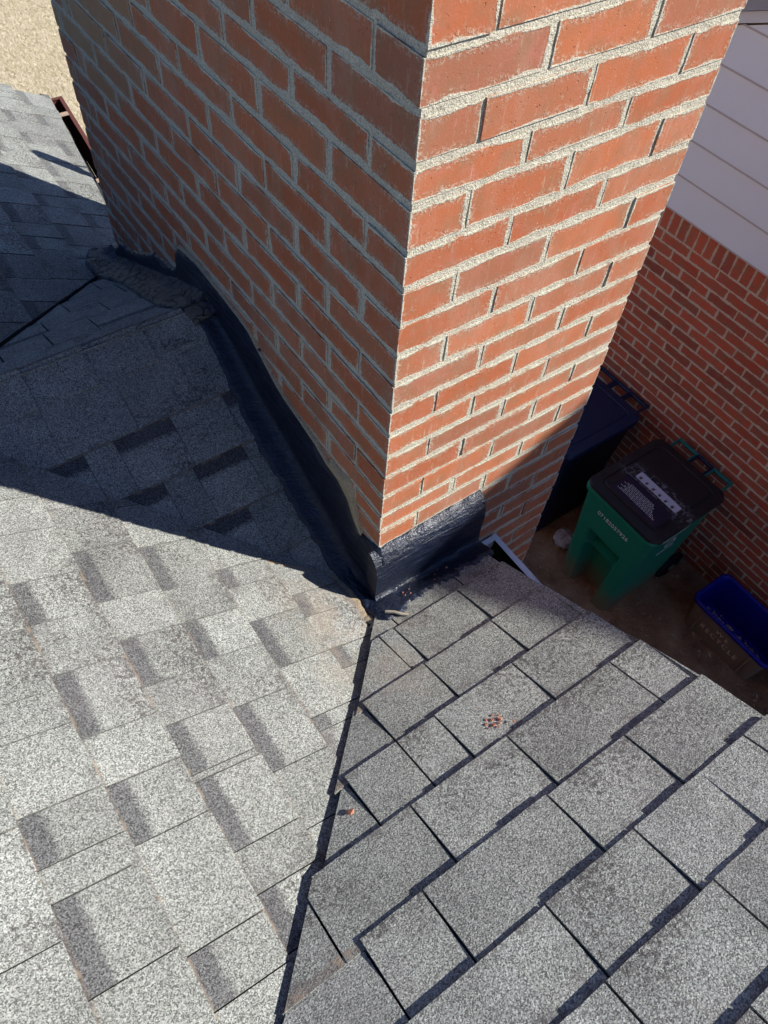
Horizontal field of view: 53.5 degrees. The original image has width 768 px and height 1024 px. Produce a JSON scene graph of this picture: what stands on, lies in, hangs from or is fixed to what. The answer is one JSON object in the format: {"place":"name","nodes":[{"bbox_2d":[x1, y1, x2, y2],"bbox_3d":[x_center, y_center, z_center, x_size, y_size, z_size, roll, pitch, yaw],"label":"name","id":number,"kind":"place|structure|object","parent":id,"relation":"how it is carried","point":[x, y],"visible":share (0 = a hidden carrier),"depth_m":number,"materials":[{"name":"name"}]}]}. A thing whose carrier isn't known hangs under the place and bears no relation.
{"place":"outdoors","nodes":[
{"label":"outdoors","id":0,"kind":"place"},
{"bbox_2d":[522,500,767,715],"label":"ground","id":1,"kind":"structure","parent":0,"point":[675,599],"depth_m":5.40,"materials":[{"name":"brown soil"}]},
{"bbox_2d":[0,0,96,177],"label":"lawn","id":2,"kind":"structure","parent":1,"relation":"on","point":[33,57],"depth_m":9.34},
{"bbox_2d":[0,83,767,1023],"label":"shingled house","id":3,"kind":"structure","parent":1,"relation":"on","point":[214,725],"depth_m":1.39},
{"bbox_2d":[265,559,374,628],"bbox_3d":[-0.135,0.176,1.863,0.311,0.089,0.095,26,57,14],"label":"washed grit","id":4,"kind":"object","parent":3,"relation":"on","point":[368,619],"visible":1,"depth_m":1.87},
{"bbox_2d":[346,809,353,814],"bbox_3d":[-0.062,0.547,1.393,0.014,0.011,0.013,5,55,0],"label":"brick chip","id":5,"kind":"object","parent":3,"relation":"on","point":[350,812],"visible":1,"depth_m":1.39,"materials":[{"name":"orange brick"}]},
{"bbox_2d":[385,610,408,615],"bbox_3d":[0.030,0.243,1.823,0.058,0.024,0.009,15,55,6],"label":"wood sliver","id":6,"kind":"object","parent":3,"relation":"on","point":[395,612],"visible":1,"depth_m":1.82,"materials":[{"name":"beige wood"}]},
{"bbox_2d":[50,0,747,620],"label":"brick chimney","id":7,"kind":"object","parent":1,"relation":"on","point":[388,256],"visible":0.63,"depth_m":1.38,"materials":[{"name":"brick"}]},
{"bbox_2d":[553,528,573,549],"bbox_3d":[1.337,0.198,5.629,0.166,0.136,0.170,-28,62,-22],"label":"crumpled bag","id":8,"kind":"object","parent":1,"relation":"on","point":[562,537],"visible":0.84,"depth_m":5.58,"materials":[{"name":"plastic"}]},
{"bbox_2d":[535,366,648,531],"bbox_3d":[1.324,-0.454,5.564,0.803,0.970,0.603,-28,62,-22],"label":"trash cart","id":9,"kind":"object","parent":1,"relation":"on","point":[609,418],"visible":0.49,"depth_m":5.20,"materials":[{"name":"blue plastic"}]},
{"bbox_2d":[562,438,732,610],"bbox_3d":[1.745,0.089,5.212,0.803,0.973,0.603,-28,62,-22],"label":"recycling cart","id":10,"kind":"object","parent":1,"relation":"on","point":[647,508],"visible":1,"depth_m":4.86,"materials":[{"name":"green plastic"}]},
{"bbox_2d":[597,0,767,608],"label":"neighbour house","id":11,"kind":"structure","parent":1,"relation":"on","point":[686,359],"depth_m":4.58,"materials":[{"name":"brick"}]},
{"bbox_2d":[685,574,767,679],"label":"recycling tub","id":12,"kind":"object","parent":1,"relation":"on","point":[737,606],"visible":1,"depth_m":5.17,"materials":[{"name":"blue plastic"}]},
{"bbox_2d":[707,606,758,657],"bbox_3d":[2.385,0.812,5.190,0.298,0.228,0.487,-28,62,-22],"label":"leaf debris","id":13,"kind":"object","parent":12,"relation":"in","point":[729,627],"visible":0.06,"depth_m":5.25,"materials":[{"name":"brown plant"}]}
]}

